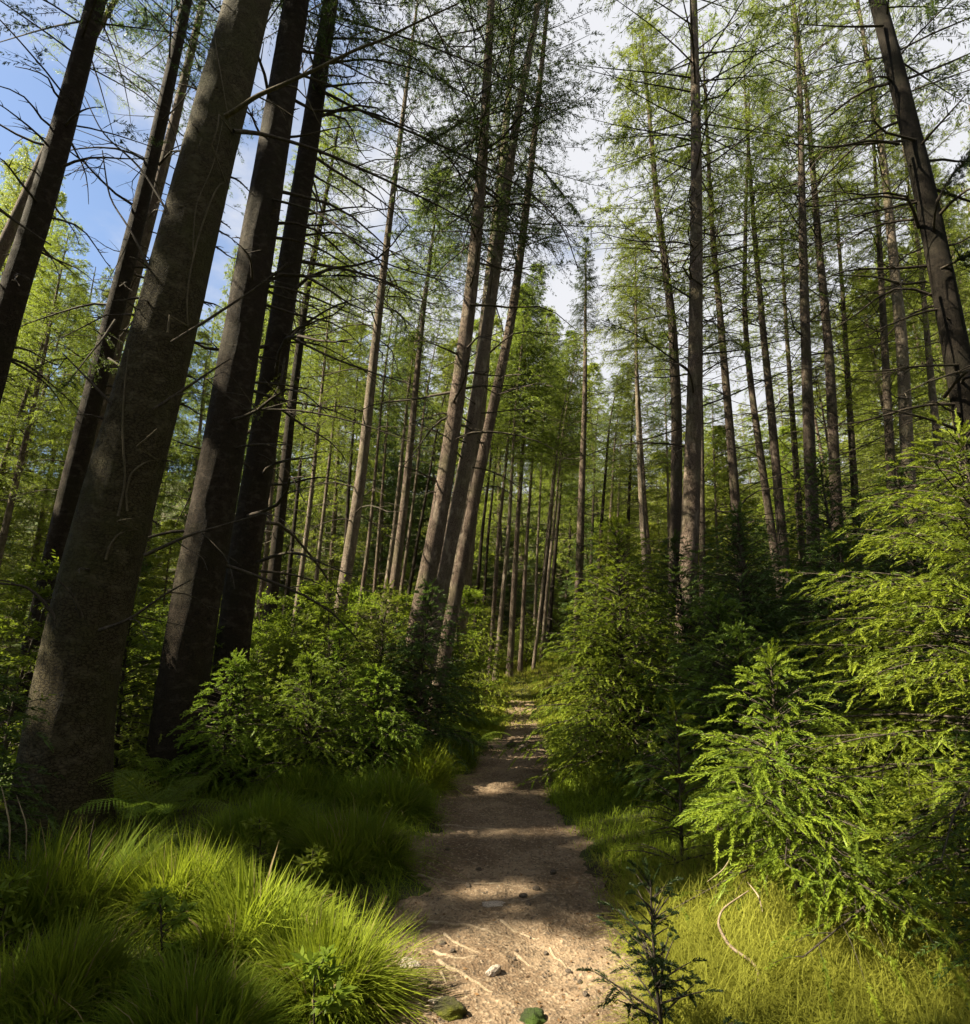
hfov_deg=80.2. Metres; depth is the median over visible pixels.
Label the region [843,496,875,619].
young conifer
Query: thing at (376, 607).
leafy sapling
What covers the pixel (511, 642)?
larch tree
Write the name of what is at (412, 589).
young conifer
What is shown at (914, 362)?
larch tree
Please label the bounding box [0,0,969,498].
sky
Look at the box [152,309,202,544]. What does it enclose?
larch tree
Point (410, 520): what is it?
larch tree
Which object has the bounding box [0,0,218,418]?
spruce tree
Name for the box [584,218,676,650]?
larch tree
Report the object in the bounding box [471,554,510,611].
young conifer
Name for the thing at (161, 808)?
fern
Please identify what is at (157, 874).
grass tussock
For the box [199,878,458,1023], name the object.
grass tussock
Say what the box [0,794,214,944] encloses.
grass tussock
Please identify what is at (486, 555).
larch tree
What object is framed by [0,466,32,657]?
young conifer
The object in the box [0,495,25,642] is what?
young conifer
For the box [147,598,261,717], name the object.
leafy sapling
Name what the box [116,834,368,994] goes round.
grass tussock
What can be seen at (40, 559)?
young conifer
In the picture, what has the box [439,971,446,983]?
tree root
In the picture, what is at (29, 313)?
larch tree
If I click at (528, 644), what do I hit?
young larch
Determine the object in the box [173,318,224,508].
spruce tree
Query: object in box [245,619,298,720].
leafy sapling
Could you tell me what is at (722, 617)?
young spruce
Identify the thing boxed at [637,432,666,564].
larch tree
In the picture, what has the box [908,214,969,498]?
spruce tree
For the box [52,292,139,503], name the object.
larch tree
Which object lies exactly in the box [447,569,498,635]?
young conifer
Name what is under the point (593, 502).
larch tree
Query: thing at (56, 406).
larch tree
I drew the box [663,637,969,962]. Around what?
young spruce
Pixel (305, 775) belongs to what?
grass tussock
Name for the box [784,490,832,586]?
young conifer
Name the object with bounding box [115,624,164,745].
leafy sapling
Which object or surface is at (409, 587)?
larch tree
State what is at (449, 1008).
stone
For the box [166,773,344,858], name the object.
grass tussock
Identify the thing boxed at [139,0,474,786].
spruce tree
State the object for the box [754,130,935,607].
larch tree
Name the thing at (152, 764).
fern
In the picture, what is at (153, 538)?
spruce tree
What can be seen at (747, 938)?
fine grass
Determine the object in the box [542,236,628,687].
spruce tree
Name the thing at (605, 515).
spruce tree
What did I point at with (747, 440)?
larch tree
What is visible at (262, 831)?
leafy weed
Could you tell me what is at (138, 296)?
larch tree
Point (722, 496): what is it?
spruce tree
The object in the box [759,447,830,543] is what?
spruce tree
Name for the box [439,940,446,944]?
stone
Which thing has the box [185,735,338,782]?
fern
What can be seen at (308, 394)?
larch tree
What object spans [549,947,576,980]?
tree root
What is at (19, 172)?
larch tree
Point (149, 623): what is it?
leafy sapling
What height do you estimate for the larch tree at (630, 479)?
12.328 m
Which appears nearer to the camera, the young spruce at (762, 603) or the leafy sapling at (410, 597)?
the young spruce at (762, 603)
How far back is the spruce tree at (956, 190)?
30.04 m
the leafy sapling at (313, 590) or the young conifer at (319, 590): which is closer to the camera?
the leafy sapling at (313, 590)
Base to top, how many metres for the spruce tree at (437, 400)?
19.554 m
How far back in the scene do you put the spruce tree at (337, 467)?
23.32 m
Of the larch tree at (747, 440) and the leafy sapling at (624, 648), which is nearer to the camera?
the leafy sapling at (624, 648)
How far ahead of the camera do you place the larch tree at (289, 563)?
20.77 m
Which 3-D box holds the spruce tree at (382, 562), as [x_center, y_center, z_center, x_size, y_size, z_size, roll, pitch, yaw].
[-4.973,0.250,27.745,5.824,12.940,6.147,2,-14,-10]
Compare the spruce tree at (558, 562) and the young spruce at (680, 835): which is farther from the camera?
the spruce tree at (558, 562)
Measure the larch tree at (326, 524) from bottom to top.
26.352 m
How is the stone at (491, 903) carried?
on the path
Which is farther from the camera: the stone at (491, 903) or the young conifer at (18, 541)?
the young conifer at (18, 541)
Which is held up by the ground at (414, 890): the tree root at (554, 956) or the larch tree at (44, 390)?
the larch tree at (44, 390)
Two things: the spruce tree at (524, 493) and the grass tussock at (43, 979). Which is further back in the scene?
the spruce tree at (524, 493)
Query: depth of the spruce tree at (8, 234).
14.03 m
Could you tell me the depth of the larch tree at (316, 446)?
17.17 m
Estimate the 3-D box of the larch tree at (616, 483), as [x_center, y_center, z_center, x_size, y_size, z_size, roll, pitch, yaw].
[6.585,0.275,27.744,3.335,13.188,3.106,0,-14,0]
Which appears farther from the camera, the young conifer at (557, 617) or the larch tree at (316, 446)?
the young conifer at (557, 617)
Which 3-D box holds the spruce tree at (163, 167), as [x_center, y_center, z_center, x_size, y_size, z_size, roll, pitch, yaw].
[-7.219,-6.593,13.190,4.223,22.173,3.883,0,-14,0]
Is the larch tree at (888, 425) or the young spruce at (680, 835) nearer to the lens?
the young spruce at (680, 835)
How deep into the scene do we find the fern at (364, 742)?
7.22 m
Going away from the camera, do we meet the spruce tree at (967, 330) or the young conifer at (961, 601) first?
the young conifer at (961, 601)
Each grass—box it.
[439,653,969,1023]
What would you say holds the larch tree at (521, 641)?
on the ground at (414, 890)
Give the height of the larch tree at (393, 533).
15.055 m
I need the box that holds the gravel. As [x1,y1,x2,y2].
[365,735,644,1023]
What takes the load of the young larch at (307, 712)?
on the ground at (414, 890)
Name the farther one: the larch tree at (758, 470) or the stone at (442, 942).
the larch tree at (758, 470)
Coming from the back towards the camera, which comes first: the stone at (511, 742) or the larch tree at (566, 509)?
the larch tree at (566, 509)
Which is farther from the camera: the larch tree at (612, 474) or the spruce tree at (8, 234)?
the larch tree at (612, 474)
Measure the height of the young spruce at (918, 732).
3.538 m
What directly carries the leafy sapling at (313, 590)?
on the ground at (414, 890)
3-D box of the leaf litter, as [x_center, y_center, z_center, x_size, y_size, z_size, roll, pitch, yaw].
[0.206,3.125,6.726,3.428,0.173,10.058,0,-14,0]
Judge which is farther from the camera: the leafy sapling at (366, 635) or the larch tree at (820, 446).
the larch tree at (820, 446)
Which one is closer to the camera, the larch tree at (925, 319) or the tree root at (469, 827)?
the tree root at (469, 827)
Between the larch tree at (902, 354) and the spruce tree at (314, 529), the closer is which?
the larch tree at (902, 354)
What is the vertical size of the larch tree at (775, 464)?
19.549 m
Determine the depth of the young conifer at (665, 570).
23.35 m
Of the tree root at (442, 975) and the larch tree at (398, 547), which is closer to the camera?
the tree root at (442, 975)
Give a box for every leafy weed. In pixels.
[0,869,40,948]
[131,884,197,977]
[239,814,287,870]
[276,842,334,900]
[282,944,356,1023]
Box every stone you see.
[398,957,420,967]
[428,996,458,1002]
[430,996,466,1021]
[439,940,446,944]
[482,900,505,906]
[485,964,500,976]
[507,740,516,746]
[519,893,527,897]
[519,1007,546,1023]
[532,885,539,890]
[565,968,571,973]
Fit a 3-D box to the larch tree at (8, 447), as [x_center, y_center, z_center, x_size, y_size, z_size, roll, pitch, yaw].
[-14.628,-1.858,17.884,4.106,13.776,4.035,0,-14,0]
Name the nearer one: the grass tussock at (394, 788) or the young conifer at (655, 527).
the grass tussock at (394, 788)
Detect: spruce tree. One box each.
[0,0,174,356]
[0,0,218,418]
[0,0,253,498]
[0,0,276,756]
[0,0,515,849]
[0,190,68,509]
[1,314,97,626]
[12,287,109,573]
[61,0,578,750]
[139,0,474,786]
[147,476,169,589]
[164,282,311,560]
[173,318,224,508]
[173,341,273,579]
[238,340,330,616]
[262,325,392,655]
[287,319,349,561]
[315,394,429,633]
[342,339,435,601]
[358,329,438,611]
[396,403,481,615]
[408,344,490,553]
[414,338,485,554]
[451,406,496,580]
[452,318,525,576]
[475,315,542,597]
[481,310,525,553]
[497,372,613,630]
[505,306,590,592]
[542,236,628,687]
[560,362,637,593]
[566,364,604,555]
[585,485,638,586]
[600,449,638,534]
[615,443,663,563]
[631,452,698,596]
[696,424,771,595]
[728,0,969,536]
[730,425,850,604]
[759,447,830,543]
[823,266,968,572]
[836,299,881,497]
[872,236,930,523]
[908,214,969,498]
[917,193,969,528]
[938,183,969,459]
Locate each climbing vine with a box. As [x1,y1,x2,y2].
[104,518,137,559]
[117,349,128,516]
[125,429,158,510]
[166,32,232,332]
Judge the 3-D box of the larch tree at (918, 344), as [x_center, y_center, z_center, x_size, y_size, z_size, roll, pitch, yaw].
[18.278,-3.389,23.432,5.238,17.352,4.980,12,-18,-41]
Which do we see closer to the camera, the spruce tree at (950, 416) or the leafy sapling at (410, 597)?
the leafy sapling at (410, 597)
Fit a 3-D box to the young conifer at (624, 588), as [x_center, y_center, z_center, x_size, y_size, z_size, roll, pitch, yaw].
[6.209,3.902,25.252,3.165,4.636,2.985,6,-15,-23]
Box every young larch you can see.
[0,559,38,769]
[10,590,163,784]
[152,648,293,807]
[215,649,381,797]
[216,635,316,758]
[265,622,405,769]
[313,659,453,781]
[322,578,453,752]
[439,625,501,727]
[442,600,518,716]
[465,619,488,669]
[467,606,515,664]
[499,614,556,663]
[570,645,639,709]
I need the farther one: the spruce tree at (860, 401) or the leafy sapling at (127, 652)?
the spruce tree at (860, 401)
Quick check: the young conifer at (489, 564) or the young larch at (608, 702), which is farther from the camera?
the young conifer at (489, 564)
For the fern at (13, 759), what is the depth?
5.27 m
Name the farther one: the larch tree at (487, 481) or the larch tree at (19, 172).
the larch tree at (19, 172)
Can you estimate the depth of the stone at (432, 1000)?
2.55 m
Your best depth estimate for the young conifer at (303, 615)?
25.32 m
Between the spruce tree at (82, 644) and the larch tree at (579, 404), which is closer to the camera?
the spruce tree at (82, 644)
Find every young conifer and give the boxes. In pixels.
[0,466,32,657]
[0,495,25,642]
[0,572,32,678]
[4,508,31,577]
[5,531,47,611]
[127,543,166,656]
[131,520,218,671]
[132,552,173,639]
[218,546,280,633]
[254,564,290,652]
[255,537,304,617]
[288,582,319,646]
[301,564,367,646]
[305,561,334,624]
[325,529,341,573]
[329,549,367,628]
[353,521,406,625]
[378,552,414,651]
[397,572,418,644]
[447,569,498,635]
[470,546,508,615]
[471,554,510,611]
[488,527,532,630]
[505,561,531,614]
[517,527,563,608]
[527,574,570,639]
[552,515,667,685]
[552,522,630,640]
[557,518,571,578]
[557,541,586,613]
[586,517,615,591]
[609,554,644,645]
[637,523,667,646]
[652,538,698,629]
[696,522,733,624]
[746,525,791,625]
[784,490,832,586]
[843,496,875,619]
[849,480,968,641]
[929,570,969,644]
[950,481,969,635]
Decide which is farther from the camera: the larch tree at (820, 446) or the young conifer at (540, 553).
the young conifer at (540, 553)
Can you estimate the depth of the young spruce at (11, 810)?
3.80 m
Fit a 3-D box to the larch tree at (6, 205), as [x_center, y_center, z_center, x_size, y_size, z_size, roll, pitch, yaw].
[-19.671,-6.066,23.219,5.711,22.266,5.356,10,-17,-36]
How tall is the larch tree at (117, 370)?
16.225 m
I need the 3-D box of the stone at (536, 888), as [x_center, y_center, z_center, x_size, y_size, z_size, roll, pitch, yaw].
[0.334,2.453,3.751,0.050,0.038,0.043,0,-14,0]
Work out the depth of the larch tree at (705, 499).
43.79 m
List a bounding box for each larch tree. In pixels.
[0,134,79,513]
[0,143,36,280]
[0,159,30,458]
[0,217,97,583]
[0,256,94,512]
[0,268,50,535]
[0,270,98,598]
[0,341,54,613]
[11,286,91,567]
[24,267,113,535]
[40,327,128,546]
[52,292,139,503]
[119,259,146,363]
[122,310,213,631]
[133,271,197,577]
[146,328,215,619]
[151,344,197,536]
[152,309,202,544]
[157,246,249,560]
[162,308,221,548]
[238,337,323,589]
[245,81,382,702]
[245,317,315,561]
[248,266,336,681]
[249,258,339,600]
[254,238,377,663]
[278,316,353,636]
[281,0,473,718]
[287,312,350,589]
[297,248,388,646]
[303,320,354,555]
[305,345,417,625]
[306,278,396,550]
[325,406,366,528]
[333,261,433,688]
[339,264,430,664]
[355,0,604,721]
[359,160,498,662]
[364,243,455,664]
[370,359,428,553]
[373,293,469,642]
[380,0,623,734]
[398,0,630,733]
[401,319,476,629]
[419,0,563,684]
[457,324,542,671]
[460,283,567,678]
[462,343,530,628]
[473,263,556,675]
[485,304,555,680]
[494,298,545,563]
[499,308,573,671]
[509,316,579,657]
[514,332,598,670]
[520,329,593,647]
[524,383,592,652]
[525,328,609,661]
[531,356,595,573]
[543,397,597,636]
[547,0,858,677]
[561,398,617,640]
[566,12,791,660]
[570,362,636,637]
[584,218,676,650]
[585,362,646,607]
[587,392,649,587]
[589,360,669,638]
[598,279,685,593]
[614,466,669,608]
[615,10,830,601]
[633,331,686,574]
[633,432,733,584]
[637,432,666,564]
[648,174,772,634]
[651,452,720,578]
[658,438,732,569]
[673,67,849,632]
[682,38,852,635]
[682,382,749,588]
[702,0,936,616]
[704,420,728,530]
[704,425,755,581]
[704,430,792,612]
[714,155,869,577]
[721,412,826,593]
[724,358,951,588]
[725,0,945,570]
[727,402,775,522]
[731,429,801,544]
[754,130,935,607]
[754,348,920,585]
[762,372,799,503]
[768,0,969,664]
[784,53,968,585]
[789,384,852,530]
[793,385,886,576]
[816,300,899,520]
[818,274,968,640]
[835,294,929,526]
[839,120,969,704]
[856,262,968,616]
[865,241,969,635]
[874,241,938,505]
[883,207,969,536]
[883,230,969,576]
[931,162,969,419]
[960,167,969,263]
[961,105,969,188]
[965,135,969,215]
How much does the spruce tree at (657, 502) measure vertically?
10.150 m
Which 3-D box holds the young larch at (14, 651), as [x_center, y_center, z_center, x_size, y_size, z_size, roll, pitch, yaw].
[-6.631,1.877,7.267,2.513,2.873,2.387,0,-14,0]
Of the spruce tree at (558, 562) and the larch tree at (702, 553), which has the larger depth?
the spruce tree at (558, 562)
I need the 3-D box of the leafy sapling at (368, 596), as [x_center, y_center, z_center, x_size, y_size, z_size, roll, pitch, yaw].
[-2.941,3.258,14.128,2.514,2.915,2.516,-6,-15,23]
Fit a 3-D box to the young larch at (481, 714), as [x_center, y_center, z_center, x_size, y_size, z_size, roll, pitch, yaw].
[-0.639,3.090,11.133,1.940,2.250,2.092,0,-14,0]
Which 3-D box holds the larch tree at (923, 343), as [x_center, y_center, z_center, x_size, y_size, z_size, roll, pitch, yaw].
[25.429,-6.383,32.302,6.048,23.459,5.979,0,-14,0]
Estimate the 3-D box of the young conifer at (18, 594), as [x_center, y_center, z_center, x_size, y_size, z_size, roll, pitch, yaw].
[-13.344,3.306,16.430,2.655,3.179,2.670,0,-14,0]
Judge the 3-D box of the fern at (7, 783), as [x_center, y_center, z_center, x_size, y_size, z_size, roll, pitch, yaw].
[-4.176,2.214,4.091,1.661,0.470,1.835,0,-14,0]
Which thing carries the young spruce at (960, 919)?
on the ground at (414, 890)
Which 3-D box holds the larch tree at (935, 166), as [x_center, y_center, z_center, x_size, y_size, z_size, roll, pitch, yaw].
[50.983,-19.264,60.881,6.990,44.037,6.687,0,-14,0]
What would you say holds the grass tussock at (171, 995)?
on the ground at (414, 890)
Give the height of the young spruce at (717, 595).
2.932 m
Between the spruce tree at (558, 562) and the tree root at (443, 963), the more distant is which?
the spruce tree at (558, 562)
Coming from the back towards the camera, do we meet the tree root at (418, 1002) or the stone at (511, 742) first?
the stone at (511, 742)
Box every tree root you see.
[409,997,429,1006]
[411,874,525,886]
[427,920,510,937]
[432,949,477,958]
[436,958,492,991]
[438,824,507,830]
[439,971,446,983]
[443,932,480,952]
[500,919,537,939]
[514,952,536,969]
[521,893,565,900]
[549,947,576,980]
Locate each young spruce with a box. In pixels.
[0,647,64,881]
[354,577,506,776]
[492,512,720,803]
[587,529,759,761]
[597,591,870,832]
[607,693,763,888]
[614,501,855,773]
[623,617,876,852]
[646,408,969,1023]
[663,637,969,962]
[686,510,828,666]
[697,579,753,634]
[714,523,969,809]
[741,452,969,765]
[779,548,860,712]
[792,630,969,859]
[832,457,969,721]
[887,730,969,1014]
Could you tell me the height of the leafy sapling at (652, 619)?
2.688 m
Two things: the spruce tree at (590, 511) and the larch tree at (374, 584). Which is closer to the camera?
the larch tree at (374, 584)
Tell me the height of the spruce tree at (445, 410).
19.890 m
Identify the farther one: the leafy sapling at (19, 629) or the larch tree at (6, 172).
the larch tree at (6, 172)
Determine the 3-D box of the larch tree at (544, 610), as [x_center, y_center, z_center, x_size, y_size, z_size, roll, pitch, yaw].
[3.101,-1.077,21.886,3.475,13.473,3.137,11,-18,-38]
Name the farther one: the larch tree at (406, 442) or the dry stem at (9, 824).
the larch tree at (406, 442)
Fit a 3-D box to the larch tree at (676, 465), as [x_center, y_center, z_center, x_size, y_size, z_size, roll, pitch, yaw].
[4.650,-4.939,14.569,5.061,19.605,4.859,0,-14,0]
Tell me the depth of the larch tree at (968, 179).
35.77 m
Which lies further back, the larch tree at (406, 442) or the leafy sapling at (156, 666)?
the larch tree at (406, 442)
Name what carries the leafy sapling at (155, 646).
on the ground at (414, 890)
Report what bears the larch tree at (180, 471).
on the ground at (414, 890)
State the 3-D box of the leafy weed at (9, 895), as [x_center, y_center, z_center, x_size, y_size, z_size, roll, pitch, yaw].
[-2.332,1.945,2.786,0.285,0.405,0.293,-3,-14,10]
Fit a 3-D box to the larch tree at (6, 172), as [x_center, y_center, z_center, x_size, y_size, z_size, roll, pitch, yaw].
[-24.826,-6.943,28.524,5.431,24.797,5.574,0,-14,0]
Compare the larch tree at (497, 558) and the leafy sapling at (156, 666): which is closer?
the leafy sapling at (156, 666)
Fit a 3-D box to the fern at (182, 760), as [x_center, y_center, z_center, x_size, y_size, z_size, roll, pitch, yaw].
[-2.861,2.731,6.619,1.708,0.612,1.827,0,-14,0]
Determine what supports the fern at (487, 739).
on the ground at (414, 890)
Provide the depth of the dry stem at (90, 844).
3.25 m
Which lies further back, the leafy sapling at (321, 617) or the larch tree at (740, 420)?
the larch tree at (740, 420)
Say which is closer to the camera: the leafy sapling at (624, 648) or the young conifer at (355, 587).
the leafy sapling at (624, 648)
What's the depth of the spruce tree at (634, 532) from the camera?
44.94 m
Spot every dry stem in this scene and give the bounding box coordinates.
[1,786,10,857]
[16,795,26,860]
[87,818,94,873]
[707,859,729,881]
[717,890,759,991]
[747,882,762,911]
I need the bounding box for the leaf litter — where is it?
[279,739,836,1023]
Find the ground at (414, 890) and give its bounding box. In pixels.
[0,478,969,1023]
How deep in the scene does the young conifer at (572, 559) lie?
33.15 m
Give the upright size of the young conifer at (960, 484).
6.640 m
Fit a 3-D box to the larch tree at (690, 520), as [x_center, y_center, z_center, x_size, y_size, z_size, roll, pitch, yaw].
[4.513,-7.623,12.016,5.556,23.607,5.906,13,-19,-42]
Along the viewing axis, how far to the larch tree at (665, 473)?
27.32 m
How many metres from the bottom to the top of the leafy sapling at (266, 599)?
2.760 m
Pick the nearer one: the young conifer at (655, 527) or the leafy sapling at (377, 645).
the leafy sapling at (377, 645)
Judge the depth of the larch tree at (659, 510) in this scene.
24.75 m
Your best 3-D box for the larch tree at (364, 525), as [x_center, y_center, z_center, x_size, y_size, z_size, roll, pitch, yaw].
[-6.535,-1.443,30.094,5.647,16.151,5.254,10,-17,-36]
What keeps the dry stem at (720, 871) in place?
on the ground at (414, 890)
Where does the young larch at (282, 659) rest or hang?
on the ground at (414, 890)
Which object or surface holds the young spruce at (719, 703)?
on the ground at (414, 890)
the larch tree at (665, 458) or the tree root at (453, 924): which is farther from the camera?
the larch tree at (665, 458)
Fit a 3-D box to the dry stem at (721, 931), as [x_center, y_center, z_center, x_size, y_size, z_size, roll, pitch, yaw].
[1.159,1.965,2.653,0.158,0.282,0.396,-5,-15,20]
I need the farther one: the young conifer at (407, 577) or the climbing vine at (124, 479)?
the young conifer at (407, 577)
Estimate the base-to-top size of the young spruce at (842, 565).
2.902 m
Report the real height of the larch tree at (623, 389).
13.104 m
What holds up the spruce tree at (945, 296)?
on the ground at (414, 890)
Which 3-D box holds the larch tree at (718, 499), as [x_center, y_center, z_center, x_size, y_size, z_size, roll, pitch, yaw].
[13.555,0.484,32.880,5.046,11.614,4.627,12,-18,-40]
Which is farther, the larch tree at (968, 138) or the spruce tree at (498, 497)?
the larch tree at (968, 138)
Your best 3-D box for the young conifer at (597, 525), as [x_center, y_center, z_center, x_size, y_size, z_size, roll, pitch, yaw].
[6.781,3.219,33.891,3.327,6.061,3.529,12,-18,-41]
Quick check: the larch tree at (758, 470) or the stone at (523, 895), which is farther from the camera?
the larch tree at (758, 470)
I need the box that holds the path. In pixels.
[369,700,673,1023]
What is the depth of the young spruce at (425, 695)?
7.79 m
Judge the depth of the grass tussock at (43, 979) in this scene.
2.35 m
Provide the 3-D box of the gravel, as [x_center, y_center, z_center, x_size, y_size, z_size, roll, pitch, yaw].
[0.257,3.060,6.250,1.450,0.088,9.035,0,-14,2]
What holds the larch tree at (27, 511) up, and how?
on the ground at (414, 890)
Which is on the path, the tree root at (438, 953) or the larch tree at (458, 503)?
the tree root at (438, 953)
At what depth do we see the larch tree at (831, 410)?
14.65 m
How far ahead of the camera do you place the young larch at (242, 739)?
6.07 m
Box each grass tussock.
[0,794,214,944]
[0,884,214,1023]
[14,817,280,963]
[55,915,311,1023]
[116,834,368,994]
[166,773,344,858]
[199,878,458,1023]
[228,753,378,806]
[232,783,464,909]
[297,755,467,835]
[367,732,483,798]
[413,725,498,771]
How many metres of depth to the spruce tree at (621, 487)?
57.05 m
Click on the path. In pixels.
(482, 1008)
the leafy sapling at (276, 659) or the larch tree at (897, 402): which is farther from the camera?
the larch tree at (897, 402)
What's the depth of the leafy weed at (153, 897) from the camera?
2.62 m
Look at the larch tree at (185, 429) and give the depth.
33.43 m
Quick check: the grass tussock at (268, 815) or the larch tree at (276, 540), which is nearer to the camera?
the grass tussock at (268, 815)
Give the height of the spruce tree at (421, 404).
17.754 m
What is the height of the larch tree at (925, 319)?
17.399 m
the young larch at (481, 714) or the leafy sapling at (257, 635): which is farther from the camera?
the leafy sapling at (257, 635)
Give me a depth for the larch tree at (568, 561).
30.68 m
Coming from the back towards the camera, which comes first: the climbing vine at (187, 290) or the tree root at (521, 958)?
the climbing vine at (187, 290)
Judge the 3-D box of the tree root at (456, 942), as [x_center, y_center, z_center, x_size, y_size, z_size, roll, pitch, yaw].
[-0.127,2.297,3.044,0.043,0.053,0.373,11,-17,-37]
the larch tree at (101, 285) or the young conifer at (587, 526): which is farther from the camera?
the larch tree at (101, 285)
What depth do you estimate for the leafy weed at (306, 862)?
3.36 m
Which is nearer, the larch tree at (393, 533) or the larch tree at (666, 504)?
the larch tree at (393, 533)
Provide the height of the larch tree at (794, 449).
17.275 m
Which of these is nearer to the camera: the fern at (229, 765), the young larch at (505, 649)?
the fern at (229, 765)
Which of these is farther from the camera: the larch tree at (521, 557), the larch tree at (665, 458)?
the larch tree at (521, 557)
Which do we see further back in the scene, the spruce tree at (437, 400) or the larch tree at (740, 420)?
the larch tree at (740, 420)
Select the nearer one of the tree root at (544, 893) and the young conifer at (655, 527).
the tree root at (544, 893)
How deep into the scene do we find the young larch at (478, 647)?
18.84 m
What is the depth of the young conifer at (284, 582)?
31.20 m
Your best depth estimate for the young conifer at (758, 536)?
19.67 m
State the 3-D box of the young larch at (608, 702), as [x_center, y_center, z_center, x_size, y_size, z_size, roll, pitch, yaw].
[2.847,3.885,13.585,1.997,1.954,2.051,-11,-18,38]
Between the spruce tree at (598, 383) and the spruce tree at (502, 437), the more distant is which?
the spruce tree at (502, 437)
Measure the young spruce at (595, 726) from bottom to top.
3.320 m
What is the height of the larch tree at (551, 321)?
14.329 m
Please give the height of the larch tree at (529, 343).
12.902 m
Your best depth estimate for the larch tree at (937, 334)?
21.54 m
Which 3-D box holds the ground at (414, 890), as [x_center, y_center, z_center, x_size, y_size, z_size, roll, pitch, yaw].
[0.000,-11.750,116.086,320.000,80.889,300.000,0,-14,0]
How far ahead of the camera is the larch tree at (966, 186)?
67.04 m
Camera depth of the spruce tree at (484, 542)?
38.06 m
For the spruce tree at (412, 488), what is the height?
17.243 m
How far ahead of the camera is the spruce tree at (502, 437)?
54.33 m
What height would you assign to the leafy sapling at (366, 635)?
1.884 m
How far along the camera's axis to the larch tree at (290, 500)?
31.33 m
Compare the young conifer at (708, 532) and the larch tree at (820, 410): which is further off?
the larch tree at (820, 410)
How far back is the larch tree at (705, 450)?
58.76 m
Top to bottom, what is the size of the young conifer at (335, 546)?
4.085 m
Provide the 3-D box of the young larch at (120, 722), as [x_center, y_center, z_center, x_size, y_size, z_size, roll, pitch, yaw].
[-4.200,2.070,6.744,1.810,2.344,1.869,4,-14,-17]
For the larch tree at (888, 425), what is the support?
on the ground at (414, 890)
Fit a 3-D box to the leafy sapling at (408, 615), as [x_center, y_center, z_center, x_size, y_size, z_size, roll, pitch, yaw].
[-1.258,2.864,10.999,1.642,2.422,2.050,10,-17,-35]
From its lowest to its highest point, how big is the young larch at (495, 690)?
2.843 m
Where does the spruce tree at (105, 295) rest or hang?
on the ground at (414, 890)
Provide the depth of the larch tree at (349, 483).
22.27 m
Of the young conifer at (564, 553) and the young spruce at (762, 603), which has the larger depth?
the young conifer at (564, 553)
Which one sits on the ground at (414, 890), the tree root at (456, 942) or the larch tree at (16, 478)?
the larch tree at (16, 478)
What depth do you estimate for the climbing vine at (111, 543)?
5.02 m
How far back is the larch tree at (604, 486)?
25.36 m
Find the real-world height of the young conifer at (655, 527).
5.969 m
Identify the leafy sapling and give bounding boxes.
[0,549,134,780]
[7,599,161,715]
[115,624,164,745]
[119,599,166,728]
[121,596,210,723]
[122,658,158,731]
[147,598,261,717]
[210,586,303,692]
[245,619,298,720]
[246,593,334,711]
[250,618,271,672]
[253,575,418,718]
[254,594,363,695]
[262,624,312,708]
[267,608,373,718]
[326,586,399,706]
[338,629,372,703]
[340,598,398,689]
[352,624,394,706]
[357,585,455,684]
[386,601,473,696]
[442,585,511,704]
[586,606,647,702]
[627,594,675,689]
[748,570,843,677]
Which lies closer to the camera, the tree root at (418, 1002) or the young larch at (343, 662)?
the tree root at (418, 1002)
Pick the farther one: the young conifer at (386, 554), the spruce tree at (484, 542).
the spruce tree at (484, 542)
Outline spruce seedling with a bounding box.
[576,857,747,1023]
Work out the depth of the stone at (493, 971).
2.74 m
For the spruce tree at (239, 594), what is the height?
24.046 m
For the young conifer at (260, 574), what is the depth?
23.74 m
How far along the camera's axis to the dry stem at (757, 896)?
2.88 m
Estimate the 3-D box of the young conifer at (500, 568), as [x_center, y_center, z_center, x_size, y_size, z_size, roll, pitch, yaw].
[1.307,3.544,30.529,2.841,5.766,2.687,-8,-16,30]
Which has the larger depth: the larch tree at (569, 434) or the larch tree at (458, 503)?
the larch tree at (569, 434)
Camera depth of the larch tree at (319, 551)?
20.23 m
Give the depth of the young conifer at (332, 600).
24.59 m
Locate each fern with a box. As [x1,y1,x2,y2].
[0,753,16,799]
[0,782,23,826]
[74,769,233,824]
[114,743,217,785]
[168,718,304,771]
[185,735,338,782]
[293,718,414,763]
[335,726,462,760]
[441,723,509,745]
[478,715,514,726]
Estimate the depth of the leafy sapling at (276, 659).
11.57 m
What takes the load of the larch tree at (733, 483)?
on the ground at (414, 890)
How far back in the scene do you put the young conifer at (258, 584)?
21.88 m
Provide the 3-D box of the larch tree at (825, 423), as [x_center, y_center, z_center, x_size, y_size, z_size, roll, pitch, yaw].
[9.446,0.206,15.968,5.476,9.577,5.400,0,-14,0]
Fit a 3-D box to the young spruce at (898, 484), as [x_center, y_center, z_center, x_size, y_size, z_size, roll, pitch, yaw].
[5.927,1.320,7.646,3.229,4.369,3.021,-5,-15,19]
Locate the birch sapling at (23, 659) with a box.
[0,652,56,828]
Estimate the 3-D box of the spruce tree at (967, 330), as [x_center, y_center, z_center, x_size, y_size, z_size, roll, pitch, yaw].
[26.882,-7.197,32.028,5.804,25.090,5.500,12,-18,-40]
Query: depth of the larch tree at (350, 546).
13.10 m
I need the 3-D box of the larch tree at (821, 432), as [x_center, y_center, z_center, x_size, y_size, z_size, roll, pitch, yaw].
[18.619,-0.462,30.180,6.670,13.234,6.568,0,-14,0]
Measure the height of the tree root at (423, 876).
0.042 m

